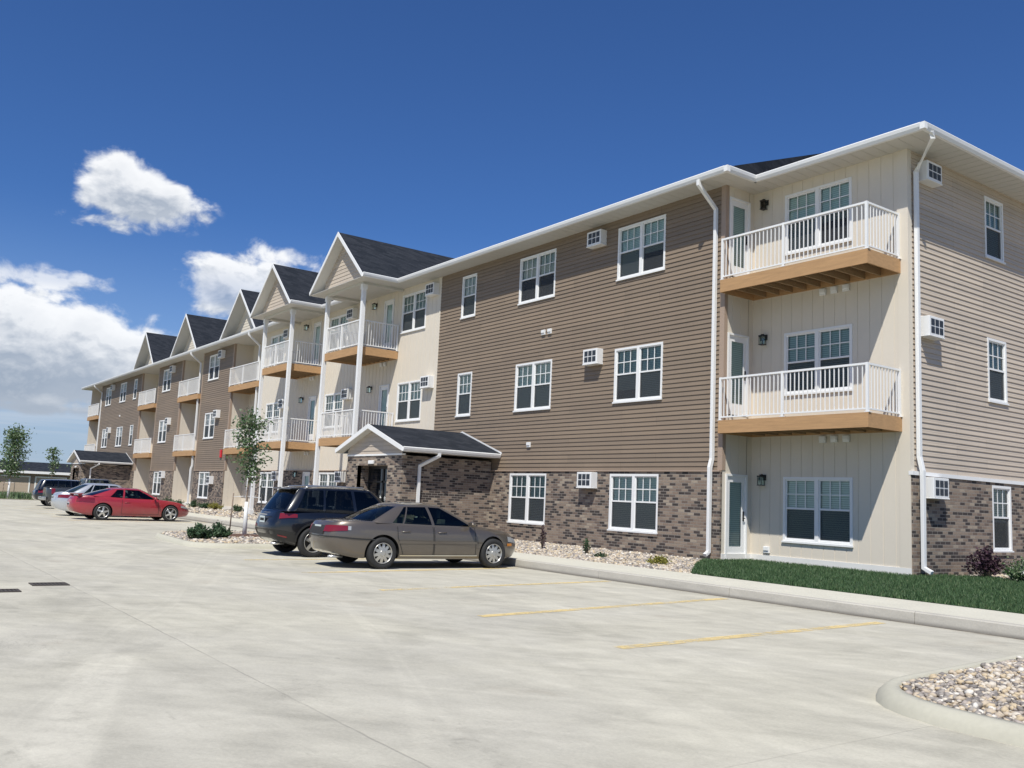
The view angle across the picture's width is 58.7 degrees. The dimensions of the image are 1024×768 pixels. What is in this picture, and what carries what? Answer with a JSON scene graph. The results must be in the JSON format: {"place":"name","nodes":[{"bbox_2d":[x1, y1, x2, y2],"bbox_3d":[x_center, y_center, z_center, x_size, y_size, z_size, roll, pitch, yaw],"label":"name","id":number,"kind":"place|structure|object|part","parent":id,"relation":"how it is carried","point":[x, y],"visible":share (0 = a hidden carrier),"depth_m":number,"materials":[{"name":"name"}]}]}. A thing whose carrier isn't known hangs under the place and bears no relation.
{"place":"outdoors","nodes":[
{"label":"outdoors","id":0,"kind":"place"},
{"bbox_2d":[0,460,71,491],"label":"garage","id":1,"kind":"structure","parent":0,"point":[34,473],"depth_m":88.29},
{"bbox_2d":[0,475,30,491],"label":"garage door","id":2,"kind":"structure","parent":1,"relation":"in","point":[22,484],"depth_m":87.76,"materials":[{"name":"beige metal"}]},
{"bbox_2d":[34,476,66,487],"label":"garage door","id":3,"kind":"structure","parent":1,"relation":"in","point":[37,478],"depth_m":88.48,"materials":[{"name":"white metal"}]},
{"bbox_2d":[44,447,63,478],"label":"young tree","id":4,"kind":"object","parent":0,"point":[55,451],"visible":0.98,"depth_m":64.92,"materials":[{"name":"green plant"}]},
{"bbox_2d":[0,499,1023,767],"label":"parking lot","id":5,"kind":"structure","parent":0,"point":[136,645],"depth_m":7.42,"materials":[{"name":"concrete"}]},
{"bbox_2d":[0,589,21,592],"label":"storm drain","id":6,"kind":"object","parent":5,"relation":"on","point":[8,590],"visible":1,"depth_m":11.05,"materials":[{"name":"metal"}]},
{"bbox_2d":[28,582,69,585],"bbox_3d":[-6.073,2.625,11.952,0.440,0.012,0.340,8,-9,-36],"label":"storm drain","id":7,"kind":"object","parent":5,"relation":"on","point":[49,584],"visible":1,"depth_m":11.93,"materials":[{"name":"metal"}]},
{"bbox_2d":[32,479,79,505],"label":"parked suv","id":8,"kind":"object","parent":5,"relation":"on","point":[37,491],"visible":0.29,"depth_m":47.24,"materials":[{"name":"blue paint"}]},
{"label":"rear window","id":9,"kind":"part","parent":8,"relation":"part of","materials":[{"name":"grey glass"}]},
{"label":"side window","id":10,"kind":"part","parent":8,"relation":"part of","materials":[{"name":"black glass"}]},
{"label":"side window","id":11,"kind":"part","parent":8,"relation":"part of","materials":[{"name":"black glass"}]},
{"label":"side window","id":12,"kind":"part","parent":8,"relation":"part of","materials":[{"name":"black glass"}]},
{"bbox_2d":[38,478,112,500],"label":"car","id":13,"kind":"object","parent":5,"relation":"on","point":[48,492],"visible":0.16,"depth_m":43.39,"materials":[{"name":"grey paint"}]},
{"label":"side window","id":14,"kind":"part","parent":13,"relation":"part of","materials":[{"name":"black glass"}]},
{"bbox_2d":[51,483,146,517],"bbox_3d":[-16.280,4.677,36.748,4.166,1.310,1.883,8,-9,-37],"label":"parked sedan","id":15,"kind":"object","parent":5,"relation":"on","point":[59,500],"visible":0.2,"depth_m":35.59,"materials":[{"name":"silver metal"}]},
{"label":"rear window","id":16,"kind":"part","parent":15,"relation":"part of","materials":[{"name":"grey glass"}]},
{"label":"side window","id":17,"kind":"part","parent":15,"relation":"part of","materials":[{"name":"black glass"}]},
{"bbox_2d":[66,487,188,521],"bbox_3d":[-14.295,4.490,34.117,4.340,1.192,1.907,9,-9,-39],"label":"parked coupe","id":18,"kind":"object","parent":5,"relation":"on","point":[103,504],"visible":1,"depth_m":33.31,"materials":[{"name":"red paint"}]},
{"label":"rear window","id":19,"kind":"part","parent":18,"relation":"part of","materials":[{"name":"blue glass"}]},
{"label":"side window","id":20,"kind":"part","parent":18,"relation":"part of","materials":[{"name":"black glass"}]},
{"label":"side window","id":21,"kind":"part","parent":18,"relation":"part of","materials":[{"name":"black glass"}]},
{"bbox_3d":[-13.698,4.551,33.595,1.351,0.518,0.062,9,-10,-41],"label":"door","id":22,"kind":"part","parent":18,"relation":"part of","materials":[{"name":"red paint"}]},
{"bbox_2d":[155,532,297,548],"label":"kerb","id":23,"kind":"structure","parent":5,"relation":"on","point":[172,539],"depth_m":20.85,"materials":[{"name":"concrete"}]},
{"bbox_2d":[243,559,323,559],"bbox_3d":[-3.264,3.660,19.059,4.924,0.001,0.160,9,-9,-40],"label":"road marking","id":24,"kind":"object","parent":5,"relation":"on","point":[285,559],"visible":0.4,"depth_m":18.04,"materials":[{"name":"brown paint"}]},
{"bbox_2d":[255,485,381,556],"bbox_3d":[-3.675,3.050,20.340,3.984,1.504,1.916,8,-9,-36],"label":"parked suv","id":25,"kind":"object","parent":5,"relation":"on","point":[289,515],"visible":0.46,"depth_m":19.18,"materials":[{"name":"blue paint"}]},
{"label":"rear window","id":26,"kind":"part","parent":25,"relation":"part of","materials":[{"name":"blue glass"}]},
{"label":"side window","id":27,"kind":"part","parent":25,"relation":"part of","materials":[{"name":"black glass"}]},
{"bbox_3d":[-3.652,3.036,19.382,0.695,0.468,0.057,8,-9,-36],"label":"door","id":28,"kind":"part","parent":25,"relation":"part of","materials":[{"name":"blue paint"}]},
{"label":"side window","id":29,"kind":"part","parent":25,"relation":"part of","materials":[{"name":"black glass"}]},
{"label":"side window","id":30,"kind":"part","parent":25,"relation":"part of","materials":[{"name":"black glass"}]},
{"bbox_2d":[311,568,507,572],"bbox_3d":[-1.701,3.458,16.929,4.949,0.001,0.159,9,-10,-42],"label":"road marking","id":31,"kind":"object","parent":5,"relation":"on","point":[417,570],"visible":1,"depth_m":16.74,"materials":[{"name":"yellow paint"}]},
{"bbox_2d":[309,502,514,568],"bbox_3d":[-1.867,2.985,18.152,4.402,1.241,1.916,8,-9,-35],"label":"parked sedan","id":32,"kind":"object","parent":5,"relation":"on","point":[383,535],"visible":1,"depth_m":17.27,"materials":[{"name":"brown metal"}]},
{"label":"rear window","id":33,"kind":"part","parent":32,"relation":"part of","materials":[{"name":"black glass"}]},
{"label":"side window","id":34,"kind":"part","parent":32,"relation":"part of","materials":[{"name":"black glass"}]},
{"bbox_3d":[-1.822,2.966,17.220,0.798,0.536,0.059,8,-9,-35],"label":"door","id":35,"kind":"part","parent":32,"relation":"part of","materials":[{"name":"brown metal"}]},
{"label":"side window","id":36,"kind":"part","parent":32,"relation":"part of","materials":[{"name":"black glass"}]},
{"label":"side window","id":37,"kind":"part","parent":32,"relation":"part of","materials":[{"name":"black glass"}]},
{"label":"door","id":38,"kind":"part","parent":32,"relation":"part of","materials":[{"name":"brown metal"}]},
{"bbox_2d":[378,581,611,590],"bbox_3d":[-0.078,3.249,14.718,4.949,0.001,0.159,9,-10,-42],"label":"road marking","id":39,"kind":"object","parent":5,"relation":"on","point":[508,584],"visible":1,"depth_m":14.82,"materials":[{"name":"yellow paint"}]},
{"bbox_2d":[477,598,725,616],"bbox_3d":[1.470,3.022,12.399,5.114,0.001,0.159,9,-10,-43],"label":"road marking","id":40,"kind":"object","parent":5,"relation":"on","point":[491,615],"visible":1,"depth_m":11.69,"materials":[{"name":"yellow paint"}]},
{"bbox_2d":[617,622,883,648],"bbox_3d":[2.911,2.820,10.309,4.918,0.001,0.160,8,-9,-39],"label":"road marking","id":41,"kind":"object","parent":5,"relation":"on","point":[737,636],"visible":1,"depth_m":9.91,"materials":[{"name":"yellow paint"}]},
{"bbox_2d":[876,653,1023,747],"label":"kerb","id":42,"kind":"structure","parent":5,"relation":"on","point":[891,695],"depth_m":6.13,"materials":[{"name":"concrete"}]},
{"bbox_2d":[0,0,1023,463],"label":"sky","id":43,"kind":"structure","parent":0,"point":[158,158],"materials":[{"name":"blue"}]},
{"bbox_2d":[25,492,1019,613],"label":"planting bed soil","id":44,"kind":"structure","parent":0,"point":[789,585],"depth_m":14.93,"materials":[{"name":"brown soil"}]},
{"bbox_2d":[208,501,223,509],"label":"shrub","id":45,"kind":"object","parent":44,"relation":"on","point":[215,505],"visible":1,"depth_m":48.80,"materials":[{"name":"yellow plant"}]},
{"bbox_2d":[184,505,259,520],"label":"gravel","id":46,"kind":"structure","parent":44,"relation":"on","point":[222,512],"depth_m":42.76,"materials":[{"name":"beige gravel"}]},
{"bbox_2d":[186,499,201,506],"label":"shrub","id":47,"kind":"object","parent":46,"relation":"on","point":[193,503],"visible":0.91,"depth_m":51.65,"materials":[{"name":"green plant"}]},
{"bbox_2d":[198,502,208,507],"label":"shrub","id":48,"kind":"object","parent":46,"relation":"on","point":[204,505],"visible":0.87,"depth_m":49.85,"materials":[{"name":"green plant"}]},
{"bbox_2d":[233,504,243,511],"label":"shrub","id":49,"kind":"object","parent":46,"relation":"on","point":[236,508],"visible":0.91,"depth_m":46.45,"materials":[{"name":"green plant"}]},
{"bbox_2d":[539,524,546,548],"bbox_3d":[0.815,4.046,24.099,0.208,0.656,0.184,2,-7,7],"label":"sapling","id":50,"kind":"object","parent":44,"relation":"on","point":[543,541],"visible":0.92,"depth_m":24.09,"materials":[{"name":"green plant"}]},
{"bbox_2d":[593,551,606,556],"bbox_3d":[2.075,3.997,21.275,0.350,0.180,0.368,-1,-8,23],"label":"plant","id":51,"kind":"object","parent":44,"relation":"on","point":[598,554],"visible":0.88,"depth_m":21.25,"materials":[{"name":"green plant"}]},
{"bbox_2d":[690,557,1023,613],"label":"turf","id":52,"kind":"structure","parent":44,"relation":"on","point":[879,588],"depth_m":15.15,"materials":[{"name":"plant"}]},
{"bbox_2d":[961,545,1012,576],"bbox_3d":[10.289,3.839,19.825,0.925,0.736,0.754,2,-7,3],"label":"shrub","id":53,"kind":"object","parent":52,"relation":"on","point":[986,564],"visible":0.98,"depth_m":19.74,"materials":[{"name":"purple plant"}]},
{"bbox_2d":[999,556,1023,580],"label":"shrub","id":54,"kind":"object","parent":44,"relation":"on","point":[1014,572],"visible":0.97,"depth_m":18.83,"materials":[{"name":"green plant"}]},
{"bbox_2d":[188,512,1023,624],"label":"pavement","id":55,"kind":"structure","parent":0,"point":[993,615],"depth_m":14.48,"materials":[{"name":"concrete"}]},
{"bbox_2d":[514,539,716,573],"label":"gravel","id":56,"kind":"structure","parent":0,"point":[638,559],"depth_m":21.79,"materials":[{"name":"beige gravel"}]},
{"bbox_2d":[582,538,590,553],"bbox_3d":[1.842,4.006,22.509,0.227,0.427,0.223,5,-8,-17],"label":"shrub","id":57,"kind":"object","parent":56,"relation":"on","point":[587,547],"visible":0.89,"depth_m":22.46,"materials":[{"name":"green plant"}]},
{"bbox_2d":[645,555,671,564],"bbox_3d":[3.163,3.841,19.819,0.558,0.268,0.613,3,-7,-2],"label":"plant","id":58,"kind":"object","parent":56,"relation":"on","point":[659,559],"visible":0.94,"depth_m":19.74,"materials":[{"name":"yellow plant"}]},
{"bbox_2d":[899,656,1023,723],"bbox_3d":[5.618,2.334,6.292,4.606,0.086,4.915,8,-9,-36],"label":"gravel","id":59,"kind":"structure","parent":0,"point":[1007,687],"depth_m":6.87,"materials":[{"name":"beige gravel"}]},
{"bbox_2d":[957,574,1016,579],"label":"gravel","id":60,"kind":"structure","parent":0,"point":[1001,575],"depth_m":20.56,"materials":[{"name":"beige gravel"}]},
{"label":"ground","id":61,"kind":"structure","parent":0,"visible":0},
{"bbox_2d":[67,121,1023,575],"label":"apartment building","id":62,"kind":"structure","parent":61,"relation":"on","point":[815,359],"depth_m":24.08,"materials":[{"name":"brown"}]},
{"bbox_2d":[101,429,107,447],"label":"window","id":63,"kind":"structure","parent":62,"relation":"in","point":[104,435],"depth_m":76.79,"materials":[{"name":"white plastic"}]},
{"bbox_2d":[105,387,111,405],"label":"window","id":64,"kind":"structure","parent":62,"relation":"in","point":[108,394],"depth_m":77.28,"materials":[{"name":"white plastic"}]},
{"bbox_2d":[114,426,122,446],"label":"window","id":65,"kind":"structure","parent":62,"relation":"in","point":[119,429],"depth_m":72.77,"materials":[{"name":"white plastic"}]},
{"bbox_2d":[119,382,126,402],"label":"window","id":66,"kind":"structure","parent":62,"relation":"in","point":[124,385],"depth_m":73.18,"materials":[{"name":"white plastic"}]},
{"bbox_2d":[128,425,132,445],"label":"window","id":67,"kind":"structure","parent":62,"relation":"in","point":[131,426],"depth_m":69.83,"materials":[{"name":"white plastic"}]},
{"bbox_2d":[132,379,137,399],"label":"window","id":68,"kind":"structure","parent":62,"relation":"in","point":[136,380],"depth_m":70.33,"materials":[{"name":"white plastic"}]},
{"bbox_2d":[151,472,160,494],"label":"window","id":69,"kind":"structure","parent":62,"relation":"in","point":[156,481],"depth_m":62.45,"materials":[{"name":"white plastic"}]},
{"bbox_2d":[157,420,166,442],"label":"window","id":70,"kind":"structure","parent":62,"relation":"in","point":[162,428],"depth_m":62.85,"materials":[{"name":"white plastic"}]},
{"bbox_2d":[162,369,171,391],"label":"window","id":71,"kind":"structure","parent":62,"relation":"in","point":[167,376],"depth_m":63.30,"materials":[{"name":"white plastic"}]},
{"bbox_2d":[196,472,208,498],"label":"window","id":72,"kind":"structure","parent":62,"relation":"in","point":[202,493],"depth_m":54.41,"materials":[{"name":"white plastic"}]},
{"bbox_2d":[202,412,214,438],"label":"window","id":73,"kind":"structure","parent":62,"relation":"in","point":[209,423],"depth_m":54.81,"materials":[{"name":"white plastic"}]},
{"bbox_2d":[208,354,219,380],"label":"window","id":74,"kind":"structure","parent":62,"relation":"in","point":[214,365],"depth_m":55.27,"materials":[{"name":"white plastic"}]},
{"bbox_2d":[257,472,273,503],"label":"window","id":75,"kind":"structure","parent":62,"relation":"in","point":[266,490],"depth_m":46.32,"materials":[{"name":"white plastic"}]},
{"bbox_2d":[264,402,279,432],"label":"window","id":76,"kind":"structure","parent":62,"relation":"in","point":[272,412],"depth_m":46.77,"materials":[{"name":"white plastic"}]},
{"bbox_2d":[270,333,284,365],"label":"window","id":77,"kind":"structure","parent":62,"relation":"in","point":[278,338],"depth_m":47.20,"materials":[{"name":"white plastic"}]},
{"bbox_2d":[302,472,309,484],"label":"balcony door","id":78,"kind":"structure","parent":62,"relation":"in","point":[306,475],"depth_m":42.53,"materials":[{"name":"white plastic"}]},
{"bbox_2d":[306,396,316,440],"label":"balcony door","id":79,"kind":"structure","parent":62,"relation":"in","point":[311,408],"depth_m":42.91,"materials":[{"name":"white plastic"}]},
{"bbox_2d":[311,321,321,365],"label":"balcony door","id":80,"kind":"structure","parent":62,"relation":"in","point":[317,326],"depth_m":43.35,"materials":[{"name":"white plastic"}]},
{"bbox_2d":[318,472,336,485],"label":"window","id":81,"kind":"structure","parent":62,"relation":"in","point":[325,479],"depth_m":40.76,"materials":[{"name":"white plastic"}]},
{"bbox_2d":[322,392,342,428],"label":"window","id":82,"kind":"structure","parent":62,"relation":"in","point":[333,402],"depth_m":41.01,"materials":[{"name":"white plastic"}]},
{"bbox_2d":[328,314,348,349],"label":"window","id":83,"kind":"structure","parent":62,"relation":"in","point":[338,320],"depth_m":41.52,"materials":[{"name":"white plastic"}]},
{"bbox_2d":[377,384,389,425],"bbox_3d":[-5.231,1.074,37.087,0.147,2.080,0.800,8,-9,-36],"label":"balcony door","id":84,"kind":"structure","parent":62,"relation":"in","point":[383,401],"depth_m":37.22,"materials":[{"name":"white plastic"}]},
{"bbox_2d":[382,299,394,349],"bbox_3d":[-5.074,-2.439,37.535,0.147,2.080,0.800,8,-9,-36],"label":"balcony door","id":85,"kind":"structure","parent":62,"relation":"in","point":[389,305],"depth_m":37.64,"materials":[{"name":"white plastic"}]},
{"bbox_2d":[394,380,421,422],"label":"window","id":86,"kind":"structure","parent":62,"relation":"in","point":[408,403],"depth_m":35.47,"materials":[{"name":"white plastic"}]},
{"bbox_2d":[400,289,426,333],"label":"window","id":87,"kind":"structure","parent":62,"relation":"in","point":[414,305],"depth_m":35.92,"materials":[{"name":"white plastic"}]},
{"bbox_2d":[455,372,472,416],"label":"window","id":88,"kind":"structure","parent":62,"relation":"in","point":[464,383],"depth_m":32.35,"materials":[{"name":"white plastic"}]},
{"bbox_2d":[460,273,477,319],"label":"window","id":89,"kind":"structure","parent":62,"relation":"in","point":[469,288],"depth_m":32.80,"materials":[{"name":"white plastic"}]},
{"bbox_2d":[507,473,545,524],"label":"window","id":90,"kind":"structure","parent":62,"relation":"in","point":[527,491],"depth_m":28.60,"materials":[{"name":"white plastic"}]},
{"bbox_2d":[513,359,552,411],"bbox_3d":[0.771,0.089,29.145,0.358,1.575,1.940,8,-9,-36],"label":"window","id":91,"kind":"structure","parent":62,"relation":"in","point":[533,380],"depth_m":29.07,"materials":[{"name":"white plastic"}]},
{"bbox_2d":[517,248,556,305],"bbox_3d":[0.929,-3.433,29.594,0.358,1.575,1.940,8,-9,-36],"label":"window","id":92,"kind":"structure","parent":62,"relation":"in","point":[537,275],"depth_m":29.52,"materials":[{"name":"white plastic"}]},
{"bbox_2d":[607,474,658,533],"bbox_3d":[3.396,3.248,24.826,0.358,1.575,1.940,8,-9,-36],"label":"window","id":93,"kind":"structure","parent":62,"relation":"in","point":[633,498],"depth_m":24.75,"materials":[{"name":"white plastic"}]},
{"bbox_2d":[612,342,662,403],"bbox_3d":[3.591,-0.275,25.302,0.358,1.575,1.940,8,-9,-36],"label":"window","id":94,"kind":"structure","parent":62,"relation":"in","point":[638,369],"depth_m":25.22,"materials":[{"name":"white plastic"}]},
{"bbox_2d":[616,214,665,281],"bbox_3d":[3.749,-3.798,25.752,0.358,1.575,1.940,8,-9,-36],"label":"window","id":95,"kind":"structure","parent":62,"relation":"in","point":[641,250],"depth_m":25.67,"materials":[{"name":"white plastic"}]},
{"bbox_2d":[724,473,747,558],"bbox_3d":[5.540,3.286,22.609,0.800,2.080,0.147,8,-9,-36],"label":"balcony door","id":96,"kind":"structure","parent":62,"relation":"in","point":[735,542],"depth_m":22.68,"materials":[{"name":"white plastic"}]},
{"bbox_2d":[726,332,748,416],"bbox_3d":[5.697,-0.227,23.058,0.800,2.080,0.147,8,-9,-36],"label":"balcony door","id":97,"kind":"structure","parent":62,"relation":"in","point":[737,344],"depth_m":23.13,"materials":[{"name":"white plastic"}]},
{"bbox_2d":[728,196,750,276],"bbox_3d":[5.855,-3.740,23.506,0.800,2.080,0.147,8,-9,-36],"label":"balcony door","id":98,"kind":"structure","parent":62,"relation":"in","point":[739,210],"depth_m":23.58,"materials":[{"name":"white plastic"}]},
{"bbox_2d":[781,477,852,547],"bbox_3d":[7.268,2.994,21.474,0.358,1.575,1.940,8,-9,-36],"label":"window","id":99,"kind":"structure","parent":62,"relation":"in","point":[816,510],"depth_m":21.38,"materials":[{"name":"white plastic"}]},
{"bbox_2d":[784,324,852,395],"bbox_3d":[7.426,-0.534,21.924,0.358,1.575,1.940,8,-9,-36],"label":"window","id":100,"kind":"structure","parent":62,"relation":"in","point":[827,346],"depth_m":21.84,"materials":[{"name":"white plastic"}]},
{"bbox_2d":[785,176,851,255],"bbox_3d":[7.584,-4.057,22.374,0.358,1.575,1.940,8,-9,-36],"label":"window","id":101,"kind":"structure","parent":62,"relation":"in","point":[823,199],"depth_m":22.29,"materials":[{"name":"white plastic"}]},
{"bbox_2d":[983,196,1005,264],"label":"window","id":102,"kind":"structure","parent":62,"relation":"in","point":[993,215],"depth_m":22.75,"materials":[{"name":"white plastic"}]},
{"bbox_2d":[986,337,1008,405],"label":"window","id":103,"kind":"structure","parent":62,"relation":"in","point":[997,356],"depth_m":22.30,"materials":[{"name":"white plastic"}]},
{"bbox_2d":[992,485,1013,551],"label":"window","id":104,"kind":"structure","parent":62,"relation":"in","point":[1001,495],"depth_m":21.83,"materials":[{"name":"white plastic"}]},
{"bbox_2d":[177,515,1023,638],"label":"kerb","id":105,"kind":"structure","parent":61,"relation":"on","point":[1003,629],"depth_m":13.54,"materials":[{"name":"concrete"}]},
{"label":"planting bed soil","id":106,"kind":"structure","parent":0,"visible":0},
{"bbox_2d":[185,522,215,538],"bbox_3d":[-7.529,3.548,21.938,0.744,0.446,0.751,8,-9,-36],"label":"shrub","id":107,"kind":"object","parent":106,"relation":"on","point":[200,531],"visible":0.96,"depth_m":21.81,"materials":[{"name":"green plant"}]},
{"bbox_2d":[162,530,270,543],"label":"gravel","id":108,"kind":"structure","parent":106,"relation":"on","point":[180,534],"depth_m":22.02,"materials":[{"name":"beige gravel"}]},
{"bbox_2d":[210,522,232,537],"bbox_3d":[-7.267,3.641,22.672,0.624,0.508,0.575,4,-7,-11],"label":"shrub","id":109,"kind":"object","parent":106,"relation":"on","point":[220,531],"visible":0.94,"depth_m":22.62,"materials":[{"name":"green plant"}]},
{"bbox_2d":[230,534,258,537],"bbox_3d":[-7.052,4.005,23.990,1.588,0.085,1.636,8,-9,-36],"label":"mulch mound","id":110,"kind":"object","parent":106,"relation":"on","point":[240,535],"visible":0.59,"depth_m":23.65,"materials":[{"name":"grey gravel"}]},
{"bbox_2d":[226,407,273,534],"bbox_3d":[-6.970,2.331,24.215,1.312,3.460,1.140,6,-8,-28],"label":"young tree","id":111,"kind":"object","parent":106,"relation":"on","point":[249,428],"visible":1,"depth_m":24.18,"materials":[{"name":"green plant"}]},
{"label":"verge","id":112,"kind":"structure","parent":0,"visible":0},
{"bbox_2d":[0,490,33,499],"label":"rough grass","id":113,"kind":"structure","parent":112,"relation":"on","point":[19,495],"depth_m":60.23,"materials":[{"name":"green plant"}]},
{"bbox_2d":[0,423,36,498],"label":"young tree","id":114,"kind":"object","parent":112,"relation":"on","point":[15,446],"visible":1,"depth_m":59.41,"materials":[{"name":"green plant"}]}
]}

